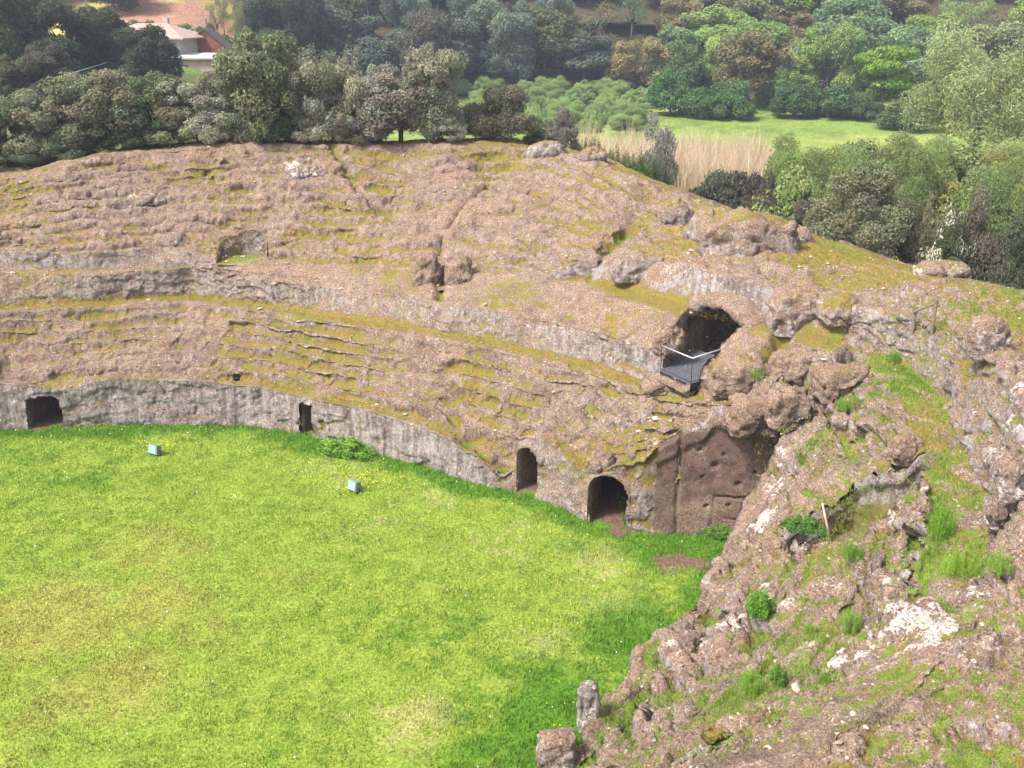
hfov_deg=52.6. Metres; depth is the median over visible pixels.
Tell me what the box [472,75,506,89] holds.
field shrub
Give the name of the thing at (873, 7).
forest tree
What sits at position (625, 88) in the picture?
field shrub
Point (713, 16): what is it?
forest tree
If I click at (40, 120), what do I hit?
oak tree
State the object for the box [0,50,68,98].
oak tree
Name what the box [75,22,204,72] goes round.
overhead cable
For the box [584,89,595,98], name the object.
field shrub
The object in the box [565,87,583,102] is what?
field shrub
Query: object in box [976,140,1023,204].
thicket shrub
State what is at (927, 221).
bush
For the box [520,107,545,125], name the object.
field shrub
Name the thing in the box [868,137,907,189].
thicket shrub
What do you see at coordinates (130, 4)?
forest tree
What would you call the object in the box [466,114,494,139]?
bush
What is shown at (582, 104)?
field shrub
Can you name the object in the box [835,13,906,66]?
forest tree
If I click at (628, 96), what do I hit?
field shrub
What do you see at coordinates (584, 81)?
field shrub
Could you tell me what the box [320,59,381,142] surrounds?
oak tree
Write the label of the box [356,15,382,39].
forest tree
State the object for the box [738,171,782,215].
bramble bush
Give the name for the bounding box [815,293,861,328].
boulder
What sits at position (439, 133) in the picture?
bush
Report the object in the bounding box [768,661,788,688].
weed clump
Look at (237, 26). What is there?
bare tree
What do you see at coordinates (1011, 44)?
forest tree
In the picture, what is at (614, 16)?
forest tree
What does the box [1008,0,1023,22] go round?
forest tree
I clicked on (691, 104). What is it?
meadow bush
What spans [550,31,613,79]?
forest tree
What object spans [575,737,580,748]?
weed clump
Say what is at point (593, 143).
broom bush
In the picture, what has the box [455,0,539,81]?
forest tree
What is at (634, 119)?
field shrub
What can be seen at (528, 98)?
field shrub
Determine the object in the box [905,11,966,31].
forest tree
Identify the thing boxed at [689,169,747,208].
bramble bush
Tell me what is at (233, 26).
bare tree
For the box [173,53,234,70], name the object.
outbuilding
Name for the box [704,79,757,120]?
meadow bush
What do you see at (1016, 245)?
bush
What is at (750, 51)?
forest tree
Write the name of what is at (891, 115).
meadow bush
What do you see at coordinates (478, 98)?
field shrub
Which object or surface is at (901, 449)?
boulder
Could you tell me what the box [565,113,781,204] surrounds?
dry reeds
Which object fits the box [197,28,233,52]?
shed
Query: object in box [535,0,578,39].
forest tree
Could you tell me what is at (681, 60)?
meadow bush
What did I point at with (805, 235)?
boulder
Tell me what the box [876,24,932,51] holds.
forest tree
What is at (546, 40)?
forest tree
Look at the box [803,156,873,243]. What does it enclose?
thicket shrub
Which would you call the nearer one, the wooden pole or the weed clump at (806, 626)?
the weed clump at (806, 626)
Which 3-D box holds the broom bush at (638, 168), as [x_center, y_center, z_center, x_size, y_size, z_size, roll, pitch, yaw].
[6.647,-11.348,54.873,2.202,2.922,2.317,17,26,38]
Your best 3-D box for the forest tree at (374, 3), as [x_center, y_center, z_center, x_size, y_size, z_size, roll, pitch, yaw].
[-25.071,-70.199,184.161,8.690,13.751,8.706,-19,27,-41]
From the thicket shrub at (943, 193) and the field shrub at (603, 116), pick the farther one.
the field shrub at (603, 116)
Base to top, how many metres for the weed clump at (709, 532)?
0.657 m
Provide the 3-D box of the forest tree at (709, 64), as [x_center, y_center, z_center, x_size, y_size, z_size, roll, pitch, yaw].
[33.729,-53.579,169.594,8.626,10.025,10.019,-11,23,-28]
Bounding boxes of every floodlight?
[148,444,161,455]
[347,479,360,493]
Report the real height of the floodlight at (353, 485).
0.494 m
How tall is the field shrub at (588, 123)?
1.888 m
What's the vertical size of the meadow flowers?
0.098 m
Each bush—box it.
[0,141,58,167]
[41,132,116,160]
[99,124,158,148]
[124,18,139,25]
[141,105,204,146]
[175,22,193,30]
[190,94,252,144]
[195,23,219,33]
[221,33,232,44]
[231,30,242,52]
[239,101,301,143]
[256,31,269,68]
[279,117,327,143]
[328,113,383,145]
[418,114,467,141]
[461,84,541,141]
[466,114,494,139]
[521,128,554,144]
[531,67,548,76]
[539,105,580,150]
[540,67,562,76]
[555,68,576,75]
[565,70,586,77]
[577,19,636,24]
[579,70,603,77]
[579,133,605,151]
[608,143,635,168]
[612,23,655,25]
[621,148,659,180]
[635,110,679,186]
[644,36,703,87]
[645,70,702,114]
[673,86,718,118]
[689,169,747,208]
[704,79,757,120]
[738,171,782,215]
[767,82,817,118]
[788,199,818,227]
[799,83,866,118]
[802,160,924,259]
[834,92,885,119]
[871,97,940,129]
[884,198,932,264]
[912,182,940,264]
[915,203,978,264]
[946,182,1017,284]
[958,185,975,236]
[987,212,1023,289]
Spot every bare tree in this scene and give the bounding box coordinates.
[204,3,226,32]
[215,0,232,33]
[226,0,242,34]
[232,2,253,33]
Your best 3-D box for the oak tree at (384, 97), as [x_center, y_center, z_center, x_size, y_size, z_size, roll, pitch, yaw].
[-6.108,-14.635,54.598,4.615,4.422,5.748,6,21,16]
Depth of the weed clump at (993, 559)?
18.92 m
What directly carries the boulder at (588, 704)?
on the rock amphitheatre
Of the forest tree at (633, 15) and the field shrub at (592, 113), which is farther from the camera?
the forest tree at (633, 15)
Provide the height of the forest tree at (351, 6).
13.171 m
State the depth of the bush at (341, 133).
53.58 m
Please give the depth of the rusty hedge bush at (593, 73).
171.33 m
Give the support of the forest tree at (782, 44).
on the ground at (816, 130)
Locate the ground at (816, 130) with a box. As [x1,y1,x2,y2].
[0,0,1023,453]
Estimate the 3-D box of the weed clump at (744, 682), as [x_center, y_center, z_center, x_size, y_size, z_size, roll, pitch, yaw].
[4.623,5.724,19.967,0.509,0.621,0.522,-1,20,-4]
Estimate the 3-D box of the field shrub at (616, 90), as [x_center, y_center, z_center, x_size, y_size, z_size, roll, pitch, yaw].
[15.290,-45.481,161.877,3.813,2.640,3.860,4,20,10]
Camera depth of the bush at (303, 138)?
53.58 m
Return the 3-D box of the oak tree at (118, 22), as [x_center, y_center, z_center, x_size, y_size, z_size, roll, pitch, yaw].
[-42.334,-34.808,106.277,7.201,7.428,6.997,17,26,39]
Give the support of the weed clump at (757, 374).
on the rock amphitheatre
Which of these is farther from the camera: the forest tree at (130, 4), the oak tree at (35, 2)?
the forest tree at (130, 4)
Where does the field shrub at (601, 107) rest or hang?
on the ground at (816, 130)
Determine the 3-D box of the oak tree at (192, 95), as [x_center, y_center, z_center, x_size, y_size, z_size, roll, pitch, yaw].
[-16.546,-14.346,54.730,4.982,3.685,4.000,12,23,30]
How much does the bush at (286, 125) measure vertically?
2.674 m
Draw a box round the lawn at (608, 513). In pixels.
[0,407,810,767]
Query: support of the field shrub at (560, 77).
on the ground at (816, 130)
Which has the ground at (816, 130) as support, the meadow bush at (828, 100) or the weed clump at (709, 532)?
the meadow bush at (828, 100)
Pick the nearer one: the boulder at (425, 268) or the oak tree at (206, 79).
the boulder at (425, 268)
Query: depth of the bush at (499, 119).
54.94 m
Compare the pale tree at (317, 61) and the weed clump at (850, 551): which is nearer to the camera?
the weed clump at (850, 551)
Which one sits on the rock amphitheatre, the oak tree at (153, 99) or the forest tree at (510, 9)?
the oak tree at (153, 99)
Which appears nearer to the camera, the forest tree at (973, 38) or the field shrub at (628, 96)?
the field shrub at (628, 96)
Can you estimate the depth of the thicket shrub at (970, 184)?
69.67 m
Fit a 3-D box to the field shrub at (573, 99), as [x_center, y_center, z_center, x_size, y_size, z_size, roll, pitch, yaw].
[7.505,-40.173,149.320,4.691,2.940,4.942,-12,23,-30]
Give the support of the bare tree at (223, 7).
on the ground at (816, 130)
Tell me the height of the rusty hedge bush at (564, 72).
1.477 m
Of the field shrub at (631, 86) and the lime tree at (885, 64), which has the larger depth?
the field shrub at (631, 86)
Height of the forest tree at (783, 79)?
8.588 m
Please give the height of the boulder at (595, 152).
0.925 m
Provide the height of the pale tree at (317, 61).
5.429 m
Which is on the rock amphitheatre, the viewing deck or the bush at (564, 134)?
the viewing deck
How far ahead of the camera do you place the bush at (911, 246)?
42.53 m
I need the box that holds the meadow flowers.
[1,426,673,766]
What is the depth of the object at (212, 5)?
149.01 m
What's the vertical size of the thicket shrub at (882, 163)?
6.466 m
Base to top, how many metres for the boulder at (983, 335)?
1.252 m
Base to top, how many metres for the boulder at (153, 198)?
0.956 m
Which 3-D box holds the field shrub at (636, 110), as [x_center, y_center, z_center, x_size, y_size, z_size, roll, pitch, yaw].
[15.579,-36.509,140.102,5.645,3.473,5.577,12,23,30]
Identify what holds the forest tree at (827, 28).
on the ground at (816, 130)
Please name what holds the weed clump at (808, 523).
on the rock amphitheatre
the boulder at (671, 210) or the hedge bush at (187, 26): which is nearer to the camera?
the boulder at (671, 210)
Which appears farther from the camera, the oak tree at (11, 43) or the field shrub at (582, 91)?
the field shrub at (582, 91)
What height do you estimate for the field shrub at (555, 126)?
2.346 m
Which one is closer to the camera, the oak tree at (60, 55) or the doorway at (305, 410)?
the doorway at (305, 410)
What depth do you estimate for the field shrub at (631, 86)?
166.84 m
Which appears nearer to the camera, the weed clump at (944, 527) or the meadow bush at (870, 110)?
the weed clump at (944, 527)
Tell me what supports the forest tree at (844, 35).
on the ground at (816, 130)
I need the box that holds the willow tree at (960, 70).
[892,11,1023,154]
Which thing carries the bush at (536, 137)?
on the rock amphitheatre
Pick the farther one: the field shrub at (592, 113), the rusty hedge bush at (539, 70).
the rusty hedge bush at (539, 70)
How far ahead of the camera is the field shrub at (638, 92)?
153.63 m
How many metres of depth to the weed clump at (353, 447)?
42.71 m
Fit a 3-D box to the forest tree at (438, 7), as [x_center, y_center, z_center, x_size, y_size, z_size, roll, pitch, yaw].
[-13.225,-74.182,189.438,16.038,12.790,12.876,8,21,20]
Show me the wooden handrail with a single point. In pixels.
(936, 303)
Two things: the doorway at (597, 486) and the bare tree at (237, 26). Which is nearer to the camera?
the doorway at (597, 486)
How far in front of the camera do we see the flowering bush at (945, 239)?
41.45 m
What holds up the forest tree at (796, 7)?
on the ground at (816, 130)
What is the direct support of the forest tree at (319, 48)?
on the ground at (816, 130)
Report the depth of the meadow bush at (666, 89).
145.39 m
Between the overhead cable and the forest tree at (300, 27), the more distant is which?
the forest tree at (300, 27)
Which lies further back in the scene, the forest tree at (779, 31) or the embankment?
the forest tree at (779, 31)
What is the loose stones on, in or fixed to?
on the rock amphitheatre
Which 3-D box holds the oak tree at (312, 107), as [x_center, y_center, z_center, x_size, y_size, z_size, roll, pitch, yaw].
[-10.480,-14.767,54.534,3.586,4.782,3.691,-8,21,-21]
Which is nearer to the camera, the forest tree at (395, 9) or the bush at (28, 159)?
the bush at (28, 159)
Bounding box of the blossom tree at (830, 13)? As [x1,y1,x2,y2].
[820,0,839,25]
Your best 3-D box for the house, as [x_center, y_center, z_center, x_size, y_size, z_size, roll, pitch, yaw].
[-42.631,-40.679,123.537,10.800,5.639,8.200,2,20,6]
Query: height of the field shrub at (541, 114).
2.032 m
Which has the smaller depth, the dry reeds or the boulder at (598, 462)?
the boulder at (598, 462)
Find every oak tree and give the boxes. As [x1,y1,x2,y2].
[0,0,33,61]
[0,0,52,51]
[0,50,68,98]
[0,90,62,166]
[9,85,94,160]
[10,0,121,81]
[24,41,74,85]
[37,68,154,152]
[64,6,136,74]
[103,70,185,144]
[110,24,185,80]
[155,80,229,140]
[192,67,265,140]
[211,25,302,142]
[279,55,345,142]
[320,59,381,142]
[352,61,436,141]
[395,43,469,142]
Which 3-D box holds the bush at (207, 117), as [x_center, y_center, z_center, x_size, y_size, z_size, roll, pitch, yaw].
[-14.961,-13.861,54.207,3.695,2.736,3.624,1,20,2]
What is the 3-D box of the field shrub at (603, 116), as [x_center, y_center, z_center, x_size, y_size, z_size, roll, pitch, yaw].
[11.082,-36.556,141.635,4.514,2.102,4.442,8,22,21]
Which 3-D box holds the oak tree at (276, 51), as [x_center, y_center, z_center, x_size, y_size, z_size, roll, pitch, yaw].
[-13.018,-15.259,53.791,4.528,6.355,5.259,2,20,4]
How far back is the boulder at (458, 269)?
44.28 m
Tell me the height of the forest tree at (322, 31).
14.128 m
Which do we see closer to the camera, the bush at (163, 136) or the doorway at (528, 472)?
the doorway at (528, 472)
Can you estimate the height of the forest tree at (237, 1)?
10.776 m
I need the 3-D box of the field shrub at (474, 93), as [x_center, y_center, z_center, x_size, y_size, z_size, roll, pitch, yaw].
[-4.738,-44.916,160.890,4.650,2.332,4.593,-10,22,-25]
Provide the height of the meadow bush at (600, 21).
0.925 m
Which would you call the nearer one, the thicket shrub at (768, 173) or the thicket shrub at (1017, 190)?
the thicket shrub at (1017, 190)
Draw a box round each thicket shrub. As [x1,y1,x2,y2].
[748,163,825,219]
[752,148,805,194]
[768,129,872,196]
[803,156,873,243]
[810,137,893,180]
[837,143,943,234]
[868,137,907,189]
[873,128,965,183]
[895,166,964,246]
[938,143,990,189]
[941,161,1013,251]
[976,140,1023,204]
[976,162,1023,259]
[980,140,1014,190]
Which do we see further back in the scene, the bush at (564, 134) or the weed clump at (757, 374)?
the bush at (564, 134)
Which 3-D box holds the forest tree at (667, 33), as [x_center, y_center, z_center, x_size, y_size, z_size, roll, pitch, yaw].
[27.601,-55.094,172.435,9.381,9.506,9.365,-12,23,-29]
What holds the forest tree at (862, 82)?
on the ground at (816, 130)
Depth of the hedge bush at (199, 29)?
137.89 m
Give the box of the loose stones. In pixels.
[6,142,1023,767]
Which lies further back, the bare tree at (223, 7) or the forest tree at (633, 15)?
the forest tree at (633, 15)
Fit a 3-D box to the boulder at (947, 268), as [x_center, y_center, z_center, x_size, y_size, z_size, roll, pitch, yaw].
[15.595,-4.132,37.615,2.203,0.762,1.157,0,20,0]
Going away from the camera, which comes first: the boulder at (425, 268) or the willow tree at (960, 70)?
the boulder at (425, 268)
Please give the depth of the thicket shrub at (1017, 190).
66.92 m
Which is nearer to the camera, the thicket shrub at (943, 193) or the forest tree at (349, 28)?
the thicket shrub at (943, 193)
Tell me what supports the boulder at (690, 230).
on the rock amphitheatre
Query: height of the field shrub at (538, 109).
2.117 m
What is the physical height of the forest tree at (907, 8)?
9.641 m
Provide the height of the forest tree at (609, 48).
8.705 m
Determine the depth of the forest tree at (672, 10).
177.21 m
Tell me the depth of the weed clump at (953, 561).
20.02 m
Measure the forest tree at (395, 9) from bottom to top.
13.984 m
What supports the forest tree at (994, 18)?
on the ground at (816, 130)
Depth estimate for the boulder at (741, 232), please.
39.88 m
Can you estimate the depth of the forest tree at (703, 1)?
185.24 m
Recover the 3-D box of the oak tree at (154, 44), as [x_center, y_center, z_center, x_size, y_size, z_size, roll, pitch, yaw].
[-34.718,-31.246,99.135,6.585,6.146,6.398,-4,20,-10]
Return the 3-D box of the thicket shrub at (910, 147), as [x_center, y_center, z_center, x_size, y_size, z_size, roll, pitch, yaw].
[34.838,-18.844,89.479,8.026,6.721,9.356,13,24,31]
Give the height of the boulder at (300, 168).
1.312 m
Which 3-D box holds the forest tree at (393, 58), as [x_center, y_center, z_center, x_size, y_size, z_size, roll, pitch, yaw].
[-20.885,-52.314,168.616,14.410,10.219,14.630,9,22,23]
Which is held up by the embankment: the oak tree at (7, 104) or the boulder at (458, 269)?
the oak tree at (7, 104)
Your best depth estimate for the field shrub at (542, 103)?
147.80 m
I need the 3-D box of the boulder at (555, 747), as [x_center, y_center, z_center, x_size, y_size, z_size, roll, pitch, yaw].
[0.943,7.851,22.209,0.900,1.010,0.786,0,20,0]
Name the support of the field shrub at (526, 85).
on the ground at (816, 130)
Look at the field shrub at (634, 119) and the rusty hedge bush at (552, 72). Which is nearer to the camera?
the field shrub at (634, 119)
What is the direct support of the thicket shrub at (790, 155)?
on the ground at (816, 130)
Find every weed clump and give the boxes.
[315,434,377,461]
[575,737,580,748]
[698,524,732,539]
[739,667,764,699]
[745,587,775,622]
[749,367,764,380]
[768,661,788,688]
[779,513,828,538]
[802,619,817,633]
[834,395,855,412]
[839,604,862,635]
[840,541,863,561]
[885,350,900,361]
[926,503,956,542]
[942,543,986,580]
[982,550,1017,577]
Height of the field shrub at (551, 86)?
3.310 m
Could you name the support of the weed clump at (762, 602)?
on the rock amphitheatre
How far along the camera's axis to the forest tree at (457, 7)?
176.11 m
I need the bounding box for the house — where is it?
[117,17,204,59]
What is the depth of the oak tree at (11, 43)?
98.21 m
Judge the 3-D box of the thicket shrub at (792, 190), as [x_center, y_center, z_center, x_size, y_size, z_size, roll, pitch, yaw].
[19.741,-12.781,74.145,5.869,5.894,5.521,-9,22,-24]
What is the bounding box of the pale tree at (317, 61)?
[296,42,362,141]
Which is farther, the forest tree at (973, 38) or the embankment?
the forest tree at (973, 38)
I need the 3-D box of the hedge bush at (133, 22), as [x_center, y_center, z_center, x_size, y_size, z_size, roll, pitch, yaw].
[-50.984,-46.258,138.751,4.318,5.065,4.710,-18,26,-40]
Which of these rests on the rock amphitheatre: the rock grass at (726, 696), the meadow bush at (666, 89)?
the rock grass at (726, 696)
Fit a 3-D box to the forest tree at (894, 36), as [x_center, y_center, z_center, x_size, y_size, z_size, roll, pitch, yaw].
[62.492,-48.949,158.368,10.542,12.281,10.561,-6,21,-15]
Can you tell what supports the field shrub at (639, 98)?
on the ground at (816, 130)
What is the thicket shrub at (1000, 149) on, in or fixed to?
on the ground at (816, 130)
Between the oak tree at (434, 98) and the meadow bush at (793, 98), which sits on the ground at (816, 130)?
the meadow bush at (793, 98)
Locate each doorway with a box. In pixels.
[24,396,58,426]
[300,402,312,431]
[516,439,537,489]
[585,471,630,521]
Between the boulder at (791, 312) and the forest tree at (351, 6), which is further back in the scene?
the forest tree at (351, 6)
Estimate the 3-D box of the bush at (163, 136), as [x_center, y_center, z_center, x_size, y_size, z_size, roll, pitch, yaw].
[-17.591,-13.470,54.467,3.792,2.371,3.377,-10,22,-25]
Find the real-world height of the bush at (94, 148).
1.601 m
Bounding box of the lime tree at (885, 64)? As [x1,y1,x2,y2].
[847,45,924,103]
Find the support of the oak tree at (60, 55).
on the ground at (816, 130)
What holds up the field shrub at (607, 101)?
on the ground at (816, 130)
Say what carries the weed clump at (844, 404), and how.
on the rock amphitheatre
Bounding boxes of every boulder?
[127,189,167,206]
[284,157,326,179]
[411,252,441,292]
[444,252,472,285]
[523,140,565,157]
[535,727,576,767]
[576,145,608,161]
[576,680,600,733]
[586,449,614,474]
[609,252,663,284]
[655,196,693,225]
[684,209,716,240]
[697,206,798,257]
[765,285,818,337]
[797,226,813,244]
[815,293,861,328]
[886,433,923,466]
[910,260,970,277]
[961,314,1010,361]
[982,450,1023,530]
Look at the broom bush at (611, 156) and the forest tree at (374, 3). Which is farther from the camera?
the forest tree at (374, 3)
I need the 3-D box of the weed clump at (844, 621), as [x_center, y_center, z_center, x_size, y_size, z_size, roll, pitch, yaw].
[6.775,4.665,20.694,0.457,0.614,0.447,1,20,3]
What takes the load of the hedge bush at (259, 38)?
on the ground at (816, 130)
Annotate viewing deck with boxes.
[660,342,720,386]
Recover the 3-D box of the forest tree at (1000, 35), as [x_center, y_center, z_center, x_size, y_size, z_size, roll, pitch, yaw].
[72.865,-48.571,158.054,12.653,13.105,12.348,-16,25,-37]
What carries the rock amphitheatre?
on the ground at (816, 130)
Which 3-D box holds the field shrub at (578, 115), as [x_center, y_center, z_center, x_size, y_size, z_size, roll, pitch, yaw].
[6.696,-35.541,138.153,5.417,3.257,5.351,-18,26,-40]
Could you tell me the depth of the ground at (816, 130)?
149.66 m
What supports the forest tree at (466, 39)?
on the ground at (816, 130)
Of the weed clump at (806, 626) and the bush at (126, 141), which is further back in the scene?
the bush at (126, 141)
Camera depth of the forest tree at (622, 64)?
165.81 m
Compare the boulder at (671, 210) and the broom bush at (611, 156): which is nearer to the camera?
the boulder at (671, 210)
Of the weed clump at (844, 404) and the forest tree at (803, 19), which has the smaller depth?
the weed clump at (844, 404)
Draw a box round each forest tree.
[86,0,139,11]
[230,0,259,25]
[240,0,318,69]
[259,0,328,54]
[312,0,342,68]
[315,0,364,32]
[316,0,390,65]
[339,29,405,76]
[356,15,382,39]
[361,0,380,15]
[380,0,433,44]
[381,0,417,24]
[394,8,450,66]
[419,0,446,9]
[436,13,494,78]
[446,0,493,41]
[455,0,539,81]
[482,2,545,37]
[509,5,578,68]
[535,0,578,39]
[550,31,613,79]
[564,27,618,78]
[574,0,623,42]
[601,35,672,87]
[605,0,649,40]
[653,0,703,29]
[656,23,708,61]
[679,4,750,46]
[684,0,708,7]
[692,24,740,81]
[711,29,796,93]
[712,17,795,87]
[714,0,784,25]
[753,54,818,105]
[756,5,814,40]
[774,36,821,75]
[779,0,843,24]
[789,21,870,92]
[808,19,875,86]
[810,0,891,29]
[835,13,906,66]
[842,55,882,89]
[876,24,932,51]
[881,0,933,22]
[886,21,950,97]
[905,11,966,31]
[925,25,998,84]
[939,0,995,30]
[958,20,1023,84]
[970,2,1023,39]
[1006,34,1023,61]
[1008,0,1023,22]
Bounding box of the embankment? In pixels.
[0,142,895,260]
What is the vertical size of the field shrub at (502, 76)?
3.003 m
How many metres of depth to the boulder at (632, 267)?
40.79 m
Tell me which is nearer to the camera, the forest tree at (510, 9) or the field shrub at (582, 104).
the field shrub at (582, 104)
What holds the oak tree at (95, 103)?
on the rock amphitheatre
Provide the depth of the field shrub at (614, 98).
153.31 m
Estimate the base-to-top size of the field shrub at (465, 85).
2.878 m
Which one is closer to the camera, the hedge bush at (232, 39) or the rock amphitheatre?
the rock amphitheatre
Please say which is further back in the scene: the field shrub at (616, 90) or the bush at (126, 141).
the field shrub at (616, 90)
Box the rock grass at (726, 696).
[0,140,1023,767]
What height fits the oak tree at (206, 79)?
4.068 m
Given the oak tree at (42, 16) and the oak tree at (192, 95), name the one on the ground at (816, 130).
the oak tree at (42, 16)
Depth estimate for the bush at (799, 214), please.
46.99 m
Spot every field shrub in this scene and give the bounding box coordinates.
[449,77,474,94]
[468,88,493,98]
[470,94,483,103]
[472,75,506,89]
[472,76,494,90]
[476,73,510,84]
[510,84,530,101]
[518,79,533,91]
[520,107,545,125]
[524,94,551,114]
[525,103,545,115]
[525,108,545,120]
[526,86,564,98]
[530,78,565,93]
[534,75,570,90]
[543,107,584,123]
[544,115,566,129]
[545,96,582,114]
[549,75,565,85]
[554,95,581,108]
[565,82,588,101]
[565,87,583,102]
[571,97,586,109]
[573,118,601,132]
[577,108,603,125]
[581,79,601,92]
[583,83,593,92]
[583,100,610,116]
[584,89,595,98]
[585,108,609,123]
[592,76,630,94]
[593,90,620,105]
[595,96,614,107]
[599,84,621,96]
[605,79,635,88]
[607,100,647,120]
[608,97,650,113]
[608,112,643,128]
[615,95,648,106]
[619,92,638,103]
[626,89,650,102]
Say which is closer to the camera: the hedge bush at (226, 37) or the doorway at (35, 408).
the doorway at (35, 408)
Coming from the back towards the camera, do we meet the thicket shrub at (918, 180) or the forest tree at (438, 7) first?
the forest tree at (438, 7)
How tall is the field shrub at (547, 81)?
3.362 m
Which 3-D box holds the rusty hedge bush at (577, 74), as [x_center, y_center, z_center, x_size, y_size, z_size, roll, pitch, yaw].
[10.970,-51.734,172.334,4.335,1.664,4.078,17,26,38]
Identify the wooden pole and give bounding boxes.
[821,503,830,540]
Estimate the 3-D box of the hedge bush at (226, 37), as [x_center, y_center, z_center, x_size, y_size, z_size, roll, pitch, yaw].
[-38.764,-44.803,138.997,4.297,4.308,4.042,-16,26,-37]
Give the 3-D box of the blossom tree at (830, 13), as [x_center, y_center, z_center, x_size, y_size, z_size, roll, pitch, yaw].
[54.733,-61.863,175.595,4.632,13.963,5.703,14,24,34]
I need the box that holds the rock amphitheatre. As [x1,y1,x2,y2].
[0,137,1023,767]
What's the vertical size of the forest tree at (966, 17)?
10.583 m
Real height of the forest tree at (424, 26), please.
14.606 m
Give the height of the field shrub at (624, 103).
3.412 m
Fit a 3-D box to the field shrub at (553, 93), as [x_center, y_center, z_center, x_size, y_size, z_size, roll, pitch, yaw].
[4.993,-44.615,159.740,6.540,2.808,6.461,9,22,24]
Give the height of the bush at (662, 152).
6.268 m
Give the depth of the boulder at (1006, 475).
20.78 m
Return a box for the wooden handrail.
[911,299,938,335]
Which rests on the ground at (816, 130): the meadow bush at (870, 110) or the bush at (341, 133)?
the meadow bush at (870, 110)
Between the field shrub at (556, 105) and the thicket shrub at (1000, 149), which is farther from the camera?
the field shrub at (556, 105)
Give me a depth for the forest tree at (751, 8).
176.94 m
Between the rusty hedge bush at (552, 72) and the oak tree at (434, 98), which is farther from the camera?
the rusty hedge bush at (552, 72)
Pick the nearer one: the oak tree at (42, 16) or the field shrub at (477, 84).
the oak tree at (42, 16)
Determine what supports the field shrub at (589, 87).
on the ground at (816, 130)
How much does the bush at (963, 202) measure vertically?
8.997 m
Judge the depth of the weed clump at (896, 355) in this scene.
32.79 m
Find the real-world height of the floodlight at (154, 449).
0.494 m
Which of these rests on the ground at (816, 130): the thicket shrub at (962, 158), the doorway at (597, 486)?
the thicket shrub at (962, 158)
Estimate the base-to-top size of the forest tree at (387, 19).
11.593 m
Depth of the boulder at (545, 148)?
52.59 m
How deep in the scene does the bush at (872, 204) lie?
43.16 m

